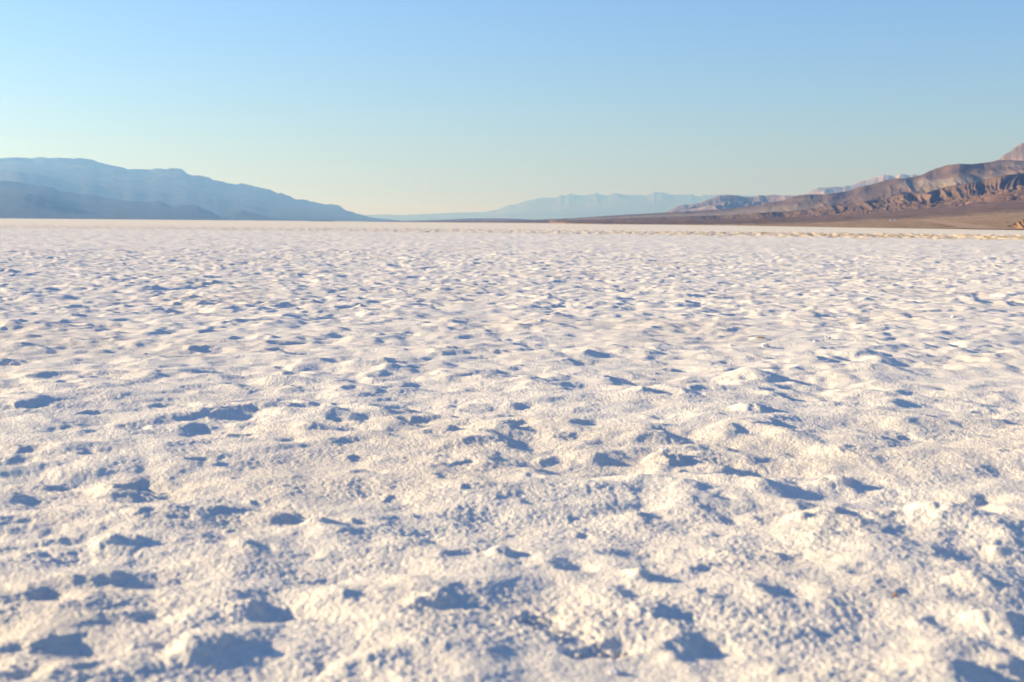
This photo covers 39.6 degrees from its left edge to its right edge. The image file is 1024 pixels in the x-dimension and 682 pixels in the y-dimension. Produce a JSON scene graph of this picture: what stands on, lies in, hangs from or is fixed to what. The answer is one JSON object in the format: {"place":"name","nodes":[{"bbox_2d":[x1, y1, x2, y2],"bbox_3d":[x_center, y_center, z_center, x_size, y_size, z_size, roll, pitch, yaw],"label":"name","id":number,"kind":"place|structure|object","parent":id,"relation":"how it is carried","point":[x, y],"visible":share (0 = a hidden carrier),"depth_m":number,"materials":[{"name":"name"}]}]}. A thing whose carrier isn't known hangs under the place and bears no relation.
{"place":"outdoors","nodes":[
{"label":"outdoors","id":0,"kind":"place"},
{"bbox_2d":[0,181,229,219],"bbox_3d":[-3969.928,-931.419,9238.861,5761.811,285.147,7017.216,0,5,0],"label":"mountains","id":1,"kind":"structure","parent":0,"point":[18,200],"depth_m":8386.26,"materials":[{"name":"blue stone"}]},
{"bbox_2d":[0,157,399,220],"bbox_3d":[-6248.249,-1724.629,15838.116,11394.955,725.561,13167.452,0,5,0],"label":"mountains","id":2,"kind":"structure","parent":0,"point":[178,186],"depth_m":14745.58,"materials":[{"name":"blue stone"}]},
{"bbox_2d":[224,210,334,220],"bbox_3d":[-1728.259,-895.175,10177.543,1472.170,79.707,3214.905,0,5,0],"label":"hills","id":3,"kind":"structure","parent":0,"point":[239,215],"depth_m":9860.07,"materials":[{"name":"blue stone"}]},
{"bbox_2d":[375,218,529,221],"bbox_3d":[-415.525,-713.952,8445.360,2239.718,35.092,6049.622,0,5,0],"label":"hills","id":4,"kind":"structure","parent":0,"point":[485,219],"depth_m":7776.53,"materials":[{"name":"grey stone"}]},
{"bbox_2d":[0,218,1023,681],"bbox_3d":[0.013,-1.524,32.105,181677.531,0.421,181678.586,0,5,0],"label":"salt ground","id":5,"kind":"structure","parent":0,"point":[226,454],"depth_m":7.38,"materials":[{"name":"white"}]},
{"bbox_2d":[9,361,18,365],"bbox_3d":[-4.197,0.188,11.982,0.084,0.045,0.085,-1,5,-17],"label":"salt chunk","id":6,"kind":"object","parent":5,"relation":"on","point":[14,363],"visible":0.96,"depth_m":11.96,"materials":[{"name":"white"}]},
{"bbox_2d":[608,668,619,674],"bbox_3d":[0.275,0.890,3.840,0.034,0.016,0.032,0,5,0],"label":"salt chunk","id":7,"kind":"object","parent":5,"relation":"on","point":[613,671],"visible":1,"depth_m":3.83,"materials":[{"name":"white"}]},
{"bbox_2d":[660,447,669,451],"bbox_3d":[0.800,0.564,7.411,0.048,0.026,0.057,4,6,34],"label":"salt chunk","id":8,"kind":"object","parent":5,"relation":"on","point":[664,449],"visible":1,"depth_m":7.40,"materials":[{"name":"white"}]},
{"bbox_2d":[1016,219,1023,227],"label":"rock outcrop","id":9,"kind":"object","parent":5,"relation":"on","point":[1020,223],"visible":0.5,"depth_m":525.09,"materials":[{"name":"brown stone"}]},
{"bbox_2d":[0,0,1023,214],"label":"sky","id":10,"kind":"structure","parent":0,"point":[363,107],"materials":[{"name":"blue"}]},
{"bbox_2d":[364,191,754,220],"bbox_3d":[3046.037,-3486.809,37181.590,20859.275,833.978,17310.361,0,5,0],"label":"mountains","id":11,"kind":"structure","parent":0,"point":[569,205],"depth_m":35279.47,"materials":[{"name":"blue stone"}]},
{"bbox_2d":[340,160,1023,229],"bbox_3d":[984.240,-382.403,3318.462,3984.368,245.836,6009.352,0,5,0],"label":"hills","id":12,"kind":"structure","parent":0,"point":[990,194],"depth_m":3164.25,"materials":[{"name":"rock"},{"name":"soil"}]},
{"bbox_2d":[667,193,831,211],"bbox_3d":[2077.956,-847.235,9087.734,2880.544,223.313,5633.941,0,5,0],"label":"hills","id":13,"kind":"structure","parent":0,"point":[724,202],"depth_m":8786.03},
{"bbox_2d":[804,174,919,194],"bbox_3d":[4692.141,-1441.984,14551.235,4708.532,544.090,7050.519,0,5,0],"label":"mountains","id":14,"kind":"structure","parent":0,"point":[874,180],"depth_m":13980.99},
{"bbox_2d":[861,220,1023,228],"bbox_3d":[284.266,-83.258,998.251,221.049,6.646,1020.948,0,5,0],"label":"track","id":15,"kind":"structure","parent":0,"point":[963,225],"depth_m":738.86,"materials":[{"name":"beige"}]},
{"bbox_2d":[996,143,1023,160],"bbox_3d":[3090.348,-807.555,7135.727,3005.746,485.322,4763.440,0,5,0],"label":"mountains","id":16,"kind":"structure","parent":0,"point":[1016,153],"depth_m":6535.90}
]}

